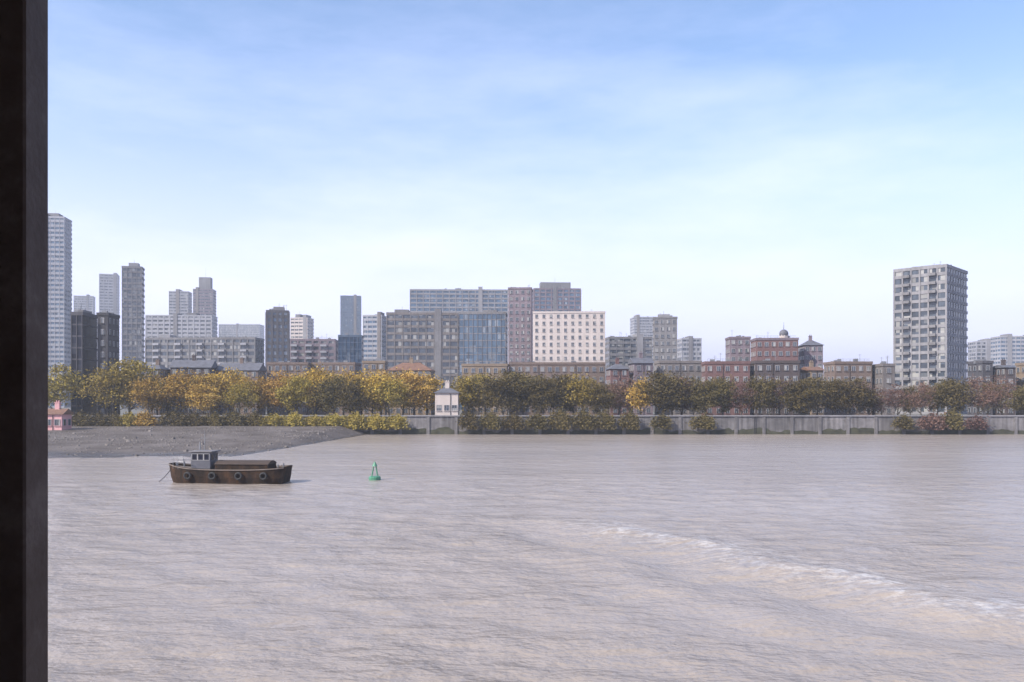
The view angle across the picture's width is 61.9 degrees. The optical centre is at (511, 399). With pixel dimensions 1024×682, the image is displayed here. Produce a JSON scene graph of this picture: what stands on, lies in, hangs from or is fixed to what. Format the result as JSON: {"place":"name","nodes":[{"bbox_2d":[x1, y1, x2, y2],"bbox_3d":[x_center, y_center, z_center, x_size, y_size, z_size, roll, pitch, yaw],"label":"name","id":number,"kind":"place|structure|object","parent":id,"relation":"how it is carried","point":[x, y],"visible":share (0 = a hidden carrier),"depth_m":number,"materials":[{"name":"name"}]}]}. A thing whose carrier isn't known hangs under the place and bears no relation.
{"place":"outdoors","nodes":[
{"label":"outdoors","id":0,"kind":"place"},
{"bbox_2d":[48,212,71,407],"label":"tower","id":1,"kind":"structure","parent":0,"point":[59,280],"depth_m":593.55,"materials":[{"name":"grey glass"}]},
{"bbox_2d":[71,303,96,414],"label":"office block","id":2,"kind":"structure","parent":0,"point":[84,340],"depth_m":264.18,"materials":[{"name":"black glass"}]},
{"bbox_2d":[74,294,94,313],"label":"office block","id":3,"kind":"structure","parent":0,"point":[87,301],"depth_m":1192.75,"materials":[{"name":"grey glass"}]},
{"bbox_2d":[99,273,119,361],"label":"tower","id":4,"kind":"structure","parent":0,"point":[109,292],"depth_m":992.76,"materials":[{"name":"grey concrete"}]},
{"bbox_2d":[122,263,144,408],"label":"tower","id":5,"kind":"structure","parent":0,"point":[133,308],"depth_m":515.75,"materials":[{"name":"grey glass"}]},
{"bbox_2d":[169,289,191,314],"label":"apartment block","id":6,"kind":"structure","parent":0,"point":[180,301],"depth_m":941.90,"materials":[{"name":"grey concrete"}]},
{"bbox_2d":[145,313,217,337],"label":"apartment block","id":7,"kind":"structure","parent":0,"point":[190,324],"depth_m":711.99,"materials":[{"name":"grey concrete"}]},
{"bbox_2d":[169,354,217,414],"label":"house","id":8,"kind":"structure","parent":0,"point":[203,366],"depth_m":300.88,"materials":[{"name":"brick"}]},
{"bbox_2d":[193,277,215,315],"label":"apartment block","id":9,"kind":"structure","parent":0,"point":[204,297],"depth_m":932.31,"materials":[{"name":"grey concrete"}]},
{"bbox_2d":[145,335,264,368],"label":"apartment block","id":10,"kind":"structure","parent":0,"point":[166,350],"depth_m":462.88,"materials":[{"name":"grey concrete"}]},
{"bbox_2d":[48,425,365,457],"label":"foreshore","id":11,"kind":"structure","parent":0,"point":[54,451],"depth_m":191.10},
{"bbox_2d":[48,400,73,429],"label":"boathouse","id":12,"kind":"object","parent":11,"relation":"on","point":[59,418],"visible":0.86,"depth_m":223.97,"materials":[{"name":"pink paint"}]},
{"bbox_2d":[48,426,350,455],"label":"stones","id":13,"kind":"object","parent":11,"relation":"on","point":[184,433],"visible":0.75,"depth_m":192.02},
{"bbox_2d":[340,408,367,429],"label":"shrub","id":14,"kind":"object","parent":11,"relation":"on","point":[354,422],"visible":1,"depth_m":241.04,"materials":[{"name":"yellow plant"}]},
{"bbox_2d":[216,357,266,414],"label":"house","id":15,"kind":"structure","parent":0,"point":[256,369],"depth_m":305.98,"materials":[{"name":"grey brick"}]},
{"bbox_2d":[219,323,263,338],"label":"office block","id":16,"kind":"structure","parent":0,"point":[242,330],"depth_m":1485.00,"materials":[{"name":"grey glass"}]},
{"bbox_2d":[265,306,289,410],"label":"office block","id":17,"kind":"structure","parent":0,"point":[277,334],"depth_m":424.83,"materials":[{"name":"glass"}]},
{"bbox_2d":[266,361,312,414],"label":"apartment block","id":18,"kind":"structure","parent":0,"point":[287,366],"depth_m":315.44,"materials":[{"name":"brown brick"}]},
{"bbox_2d":[290,314,313,338],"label":"apartment block","id":19,"kind":"structure","parent":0,"point":[301,326],"depth_m":792.27,"materials":[{"name":"white concrete"}]},
{"bbox_2d":[290,335,337,362],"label":"apartment block","id":20,"kind":"structure","parent":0,"point":[317,349],"depth_m":472.84,"materials":[{"name":"grey concrete"}]},
{"bbox_2d":[312,357,361,414],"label":"apartment block","id":21,"kind":"structure","parent":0,"point":[347,365],"depth_m":320.49,"materials":[{"name":"brown brick"}]},
{"bbox_2d":[340,295,360,334],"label":"tower","id":22,"kind":"structure","parent":0,"point":[350,315],"depth_m":1091.88,"materials":[{"name":"blue glass"}]},
{"bbox_2d":[338,332,363,371],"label":"office block","id":23,"kind":"structure","parent":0,"point":[350,347],"depth_m":435.04,"materials":[{"name":"blue glass"}]},
{"bbox_2d":[363,312,385,360],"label":"office block","id":24,"kind":"structure","parent":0,"point":[374,338],"depth_m":603.01,"materials":[{"name":"white concrete"}]},
{"bbox_2d":[362,357,387,414],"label":"apartment block","id":25,"kind":"structure","parent":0,"point":[378,364],"depth_m":305.46,"materials":[{"name":"beige brick"}]},
{"bbox_2d":[386,356,434,414],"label":"house","id":26,"kind":"structure","parent":0,"point":[414,367],"depth_m":295.81,"materials":[{"name":"beige brick"}]},
{"bbox_2d":[386,308,458,390],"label":"office block","id":27,"kind":"structure","parent":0,"point":[430,339],"depth_m":431.85,"materials":[{"name":"grey concrete"}]},
{"bbox_2d":[410,287,507,363],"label":"office block","id":28,"kind":"structure","parent":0,"point":[458,300],"depth_m":639.87,"materials":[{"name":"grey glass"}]},
{"bbox_2d":[459,308,507,410],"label":"office block","id":29,"kind":"structure","parent":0,"point":[483,335],"depth_m":432.00,"materials":[{"name":"blue glass"}]},
{"bbox_2d":[461,361,508,414],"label":"apartment block","id":30,"kind":"structure","parent":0,"point":[478,368],"depth_m":305.50,"materials":[{"name":"beige brick"}]},
{"bbox_2d":[48,405,966,414],"bbox_3d":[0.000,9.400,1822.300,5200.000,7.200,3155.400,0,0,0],"label":"ground","id":31,"kind":"structure","parent":0,"point":[133,411],"depth_m":375.28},
{"bbox_2d":[48,362,86,408],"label":"tree","id":32,"kind":"object","parent":31,"relation":"on","point":[64,378],"visible":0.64,"depth_m":254.62,"materials":[{"name":"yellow plant"}]},
{"bbox_2d":[69,366,141,413],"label":"tree","id":33,"kind":"object","parent":31,"relation":"on","point":[113,384],"visible":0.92,"depth_m":249.69,"materials":[{"name":"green plant"}]},
{"bbox_2d":[96,309,119,414],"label":"apartment building","id":34,"kind":"structure","parent":31,"relation":"on","point":[107,336],"depth_m":265.61,"materials":[{"name":"black concrete"}]},
{"bbox_2d":[87,356,161,412],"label":"tree","id":35,"kind":"object","parent":31,"relation":"on","point":[140,368],"visible":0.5,"depth_m":255.66,"materials":[{"name":"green plant"}]},
{"bbox_2d":[120,374,173,414],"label":"tree","id":36,"kind":"object","parent":31,"relation":"on","point":[154,392],"visible":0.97,"depth_m":248.49,"materials":[{"name":"yellow plant"}]},
{"bbox_2d":[145,366,213,413],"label":"tree","id":37,"kind":"object","parent":31,"relation":"on","point":[178,392],"visible":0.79,"depth_m":251.38,"materials":[{"name":"yellow plant"}]},
{"bbox_2d":[184,381,221,414],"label":"tree","id":38,"kind":"object","parent":31,"relation":"on","point":[204,402],"visible":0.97,"depth_m":248.67,"materials":[{"name":"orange plant"}]},
{"bbox_2d":[192,367,247,414],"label":"tree","id":39,"kind":"object","parent":31,"relation":"on","point":[221,380],"visible":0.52,"depth_m":261.01,"materials":[{"name":"yellow plant"}]},
{"bbox_2d":[219,380,263,413],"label":"tree","id":40,"kind":"object","parent":31,"relation":"on","point":[236,392],"visible":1,"depth_m":250.55,"materials":[{"name":"yellow plant"}]},
{"bbox_2d":[233,373,274,413],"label":"tree","id":41,"kind":"object","parent":31,"relation":"on","point":[261,387],"visible":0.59,"depth_m":256.03,"materials":[{"name":"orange plant"}]},
{"bbox_2d":[259,370,292,414],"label":"tree","id":42,"kind":"object","parent":31,"relation":"on","point":[270,394],"visible":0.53,"depth_m":254.91,"materials":[{"name":"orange plant"}]},
{"bbox_2d":[269,374,315,412],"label":"tree","id":43,"kind":"object","parent":31,"relation":"on","point":[295,386],"visible":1,"depth_m":250.48,"materials":[{"name":"yellow plant"}]},
{"bbox_2d":[284,363,346,414],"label":"tree","id":44,"kind":"object","parent":31,"relation":"on","point":[313,379],"visible":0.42,"depth_m":260.96,"materials":[{"name":"yellow plant"}]},
{"bbox_2d":[305,375,356,413],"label":"tree","id":45,"kind":"object","parent":31,"relation":"on","point":[326,389],"visible":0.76,"depth_m":250.61,"materials":[{"name":"green plant"}]},
{"bbox_2d":[328,376,371,413],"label":"tree","id":46,"kind":"object","parent":31,"relation":"on","point":[351,401],"visible":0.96,"depth_m":247.84,"materials":[{"name":"green plant"}]},
{"bbox_2d":[346,368,396,413],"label":"tree","id":47,"kind":"object","parent":31,"relation":"on","point":[378,379],"visible":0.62,"depth_m":252.71,"materials":[{"name":"yellow plant"}]},
{"bbox_2d":[364,375,413,414],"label":"tree","id":48,"kind":"object","parent":31,"relation":"on","point":[394,396],"visible":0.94,"depth_m":250.10,"materials":[{"name":"yellow plant"}]},
{"bbox_2d":[389,369,441,414],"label":"tree","id":49,"kind":"object","parent":31,"relation":"on","point":[415,395],"visible":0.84,"depth_m":256.53,"materials":[{"name":"yellow plant"}]},
{"bbox_2d":[434,380,459,414],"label":"pavilion","id":50,"kind":"structure","parent":31,"relation":"on","point":[446,399],"depth_m":249.50,"materials":[{"name":"paint"}]},
{"bbox_2d":[442,374,488,411],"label":"tree","id":51,"kind":"object","parent":31,"relation":"on","point":[463,388],"visible":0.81,"depth_m":257.08,"materials":[{"name":"green plant"}]},
{"bbox_2d":[463,370,535,414],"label":"tree","id":52,"kind":"object","parent":31,"relation":"on","point":[494,389],"visible":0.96,"depth_m":249.69,"materials":[{"name":"green plant"}]},
{"bbox_2d":[500,370,546,414],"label":"tree","id":53,"kind":"object","parent":31,"relation":"on","point":[528,379],"visible":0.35,"depth_m":253.57,"materials":[{"name":"green plant"}]},
{"bbox_2d":[520,375,570,413],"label":"tree","id":54,"kind":"object","parent":31,"relation":"on","point":[537,398],"visible":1,"depth_m":250.05,"materials":[{"name":"green plant"}]},
{"bbox_2d":[73,415,1023,433],"bbox_3d":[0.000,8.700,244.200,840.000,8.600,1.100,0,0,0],"label":"embankment wall","id":55,"kind":"structure","parent":31,"relation":"on","point":[765,424],"depth_m":244.00,"materials":[{"name":"concrete"}]},
{"bbox_2d":[478,409,501,429],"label":"shrub","id":56,"kind":"object","parent":55,"relation":"on","point":[492,419],"visible":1,"depth_m":241.37,"materials":[{"name":"green plant"}]},
{"bbox_2d":[546,406,571,429],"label":"shrub","id":57,"kind":"object","parent":55,"relation":"on","point":[561,417],"visible":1,"depth_m":241.35,"materials":[{"name":"green plant"}]},
{"bbox_2d":[568,407,593,430],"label":"shrub","id":58,"kind":"object","parent":55,"relation":"on","point":[584,422],"visible":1,"depth_m":241.39,"materials":[{"name":"green plant"}]},
{"bbox_2d":[589,409,617,430],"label":"shrub","id":59,"kind":"object","parent":55,"relation":"on","point":[607,422],"visible":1,"depth_m":241.35,"materials":[{"name":"green plant"}]},
{"bbox_2d":[615,409,640,429],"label":"shrub","id":60,"kind":"object","parent":55,"relation":"on","point":[631,420],"visible":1,"depth_m":241.39,"materials":[{"name":"green plant"}]},
{"bbox_2d":[686,412,717,429],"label":"shrub","id":61,"kind":"object","parent":55,"relation":"on","point":[706,422],"visible":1,"depth_m":241.41,"materials":[{"name":"green plant"}]},
{"bbox_2d":[914,409,951,430],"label":"shrub","id":62,"kind":"object","parent":55,"relation":"on","point":[936,422],"visible":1,"depth_m":240.94,"materials":[{"name":"brown plant"}]},
{"bbox_2d":[939,407,965,430],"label":"shrub","id":63,"kind":"object","parent":55,"relation":"on","point":[953,418],"visible":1,"depth_m":241.34,"materials":[{"name":"green plant"}]},
{"bbox_2d":[509,360,605,414],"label":"apartment block","id":64,"kind":"structure","parent":31,"relation":"on","point":[590,369],"depth_m":310.48,"materials":[{"name":"brown brick"}]},
{"bbox_2d":[536,371,582,412],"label":"tree","id":65,"kind":"object","parent":31,"relation":"on","point":[560,383],"visible":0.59,"depth_m":253.50,"materials":[{"name":"green plant"}]},
{"bbox_2d":[555,372,604,411],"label":"tree","id":66,"kind":"object","parent":31,"relation":"on","point":[582,385],"visible":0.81,"depth_m":251.01,"materials":[{"name":"green plant"}]},
{"bbox_2d":[583,381,618,413],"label":"tree","id":67,"kind":"object","parent":31,"relation":"on","point":[602,393],"visible":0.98,"depth_m":248.87,"materials":[{"name":"green plant"}]},
{"bbox_2d":[605,380,633,414],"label":"tree","id":68,"kind":"object","parent":31,"relation":"on","point":[624,395],"visible":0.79,"depth_m":255.31,"materials":[{"name":"brown plant"}]},
{"bbox_2d":[622,377,659,414],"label":"tree","id":69,"kind":"object","parent":31,"relation":"on","point":[634,402],"visible":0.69,"depth_m":252.61,"materials":[{"name":"yellow plant"}]},
{"bbox_2d":[623,367,695,414],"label":"tree","id":70,"kind":"object","parent":31,"relation":"on","point":[668,390],"visible":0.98,"depth_m":248.97,"materials":[{"name":"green plant"}]},
{"bbox_2d":[654,358,701,414],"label":"apartment block","id":71,"kind":"structure","parent":31,"relation":"on","point":[692,368],"depth_m":300.49,"materials":[{"name":"concrete"}]},
{"bbox_2d":[682,375,732,413],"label":"tree","id":72,"kind":"object","parent":31,"relation":"on","point":[697,401],"visible":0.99,"depth_m":249.97,"materials":[{"name":"green plant"}]},
{"bbox_2d":[701,375,744,414],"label":"tree","id":73,"kind":"object","parent":31,"relation":"on","point":[723,408],"visible":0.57,"depth_m":253.38,"materials":[{"name":"green plant"}]},
{"bbox_2d":[701,353,750,414],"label":"apartment block","id":74,"kind":"structure","parent":31,"relation":"on","point":[711,368],"depth_m":285.46,"materials":[{"name":"red brick"}]},
{"bbox_2d":[723,379,758,414],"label":"tree","id":75,"kind":"object","parent":31,"relation":"on","point":[740,402],"visible":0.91,"depth_m":251.30,"materials":[{"name":"brown plant"}]},
{"bbox_2d":[741,374,783,414],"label":"tree","id":76,"kind":"object","parent":31,"relation":"on","point":[762,393],"visible":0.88,"depth_m":251.50,"materials":[{"name":"green plant"}]},
{"bbox_2d":[775,377,834,414],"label":"tree","id":77,"kind":"object","parent":31,"relation":"on","point":[792,391],"visible":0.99,"depth_m":250.83,"materials":[{"name":"green plant"}]},
{"bbox_2d":[799,373,845,414],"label":"tree","id":78,"kind":"object","parent":31,"relation":"on","point":[819,385],"visible":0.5,"depth_m":252.95,"materials":[{"name":"green plant"}]},
{"bbox_2d":[823,359,872,414],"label":"apartment block","id":79,"kind":"structure","parent":31,"relation":"on","point":[839,369],"depth_m":295.57,"materials":[{"name":"brown brick"}]},
{"bbox_2d":[821,375,883,414],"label":"tree","id":80,"kind":"object","parent":31,"relation":"on","point":[851,393],"visible":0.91,"depth_m":248.84,"materials":[{"name":"green plant"}]},
{"bbox_2d":[872,356,895,414],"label":"apartment block","id":81,"kind":"structure","parent":31,"relation":"on","point":[883,374],"depth_m":290.51,"materials":[{"name":"concrete"}]},
{"bbox_2d":[882,383,916,414],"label":"tree","id":82,"kind":"object","parent":31,"relation":"on","point":[899,397],"visible":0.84,"depth_m":254.70,"materials":[{"name":"brown plant"}]},
{"bbox_2d":[903,378,937,414],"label":"tree","id":83,"kind":"object","parent":31,"relation":"on","point":[923,389],"visible":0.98,"depth_m":251.40,"materials":[{"name":"brown plant"}]},
{"bbox_2d":[921,374,981,412],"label":"tree","id":84,"kind":"object","parent":31,"relation":"on","point":[951,393],"visible":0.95,"depth_m":251.79,"materials":[{"name":"green plant"}]},
{"bbox_2d":[966,359,993,414],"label":"apartment block","id":85,"kind":"structure","parent":31,"relation":"on","point":[980,368],"depth_m":297.25,"materials":[{"name":"concrete"}]},
{"bbox_2d":[962,373,1001,414],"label":"tree","id":86,"kind":"object","parent":31,"relation":"on","point":[985,390],"visible":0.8,"depth_m":251.05,"materials":[{"name":"brown plant"}]},
{"bbox_2d":[980,373,1018,414],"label":"tree","id":87,"kind":"object","parent":31,"relation":"on","point":[1003,393],"visible":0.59,"depth_m":255.88,"materials":[{"name":"brown plant"}]},
{"bbox_2d":[998,384,1023,414],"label":"tree","id":88,"kind":"object","parent":31,"relation":"on","point":[1019,401],"visible":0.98,"depth_m":251.30,"materials":[{"name":"green plant"}]},
{"bbox_2d":[508,287,532,410],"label":"tower","id":89,"kind":"structure","parent":0,"point":[519,324],"depth_m":424.49,"materials":[{"name":"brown concrete"}]},
{"bbox_2d":[48,434,1023,681],"bbox_3d":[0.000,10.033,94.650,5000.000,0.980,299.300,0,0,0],"label":"river","id":90,"kind":"structure","parent":0,"point":[663,558],"depth_m":52.32,"materials":[{"name":"liquid"}]},
{"bbox_2d":[159,431,292,483],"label":"barge","id":91,"kind":"object","parent":90,"relation":"on","point":[206,466],"visible":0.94,"depth_m":101.23,"materials":[{"name":"paint"}]},
{"bbox_2d":[48,0,1023,368],"label":"sky","id":92,"kind":"structure","parent":0,"point":[724,168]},
{"bbox_2d":[532,282,580,360],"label":"office block","id":93,"kind":"structure","parent":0,"point":[555,296],"depth_m":691.07,"materials":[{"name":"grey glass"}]},
{"bbox_2d":[533,310,605,361],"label":"stone building","id":94,"kind":"structure","parent":0,"point":[567,336],"depth_m":403.00,"materials":[{"name":"white stone"}]},
{"bbox_2d":[605,357,629,414],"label":"house","id":95,"kind":"structure","parent":0,"point":[615,371],"depth_m":295.55,"materials":[{"name":"red brick"}]},
{"bbox_2d":[605,334,651,384],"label":"apartment block","id":96,"kind":"structure","parent":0,"point":[624,350],"depth_m":472.78,"materials":[{"name":"grey concrete"}]},
{"bbox_2d":[627,351,653,414],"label":"house","id":97,"kind":"structure","parent":0,"point":[640,365],"depth_m":295.62,"materials":[{"name":"brown brick"}]},
{"bbox_2d":[630,315,652,359],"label":"apartment block","id":98,"kind":"structure","parent":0,"point":[641,325],"depth_m":989.14,"materials":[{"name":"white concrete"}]},
{"bbox_2d":[652,313,677,410],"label":"apartment block","id":99,"kind":"structure","parent":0,"point":[664,339],"depth_m":414.61,"materials":[{"name":"grey concrete"}]},
{"bbox_2d":[677,336,701,380],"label":"apartment block","id":100,"kind":"structure","parent":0,"point":[689,348],"depth_m":642.87,"materials":[{"name":"white concrete"}]},
{"bbox_2d":[725,335,750,360],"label":"apartment block","id":101,"kind":"structure","parent":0,"point":[737,348],"depth_m":355.06,"materials":[{"name":"brown brick"}]},
{"bbox_2d":[750,328,798,360],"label":"mansion block","id":102,"kind":"structure","parent":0,"point":[784,346],"depth_m":334.64,"materials":[{"name":"red brick"}]},
{"bbox_2d":[750,356,800,414],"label":"warehouse","id":103,"kind":"structure","parent":0,"point":[787,369],"depth_m":283.49,"materials":[{"name":"brick"}]},
{"bbox_2d":[798,335,822,368],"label":"mansion block","id":104,"kind":"structure","parent":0,"point":[809,349],"depth_m":340.16,"materials":[{"name":"brown brick"}]},
{"bbox_2d":[800,360,823,414],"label":"house","id":105,"kind":"structure","parent":0,"point":[811,371],"depth_m":286.18,"materials":[{"name":"beige brick"}]},
{"bbox_2d":[893,261,967,414],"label":"tower","id":106,"kind":"structure","parent":0,"point":[930,322],"depth_m":331.23,"materials":[{"name":"grey concrete"}]},
{"bbox_2d":[967,338,990,361],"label":"apartment block","id":107,"kind":"structure","parent":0,"point":[979,349],"depth_m":752.08,"materials":[{"name":"white concrete"}]},
{"bbox_2d":[993,359,1016,414],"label":"house","id":108,"kind":"structure","parent":0,"point":[1003,369],"depth_m":291.30,"materials":[{"name":"brick"}]},
{"bbox_2d":[990,334,1023,366],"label":"apartment block","id":109,"kind":"structure","parent":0,"point":[1009,348],"depth_m":692.55,"materials":[{"name":"white concrete"}]},
{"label":"quay","id":110,"kind":"structure","parent":0,"visible":0},
{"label":"terrace","id":111,"kind":"structure","parent":110,"relation":"on","visible":0},
{"bbox_2d":[0,0,47,681],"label":"post","id":112,"kind":"object","parent":111,"relation":"on","point":[23,340],"visible":1,"depth_m":1.52,"materials":[{"name":"metal"}]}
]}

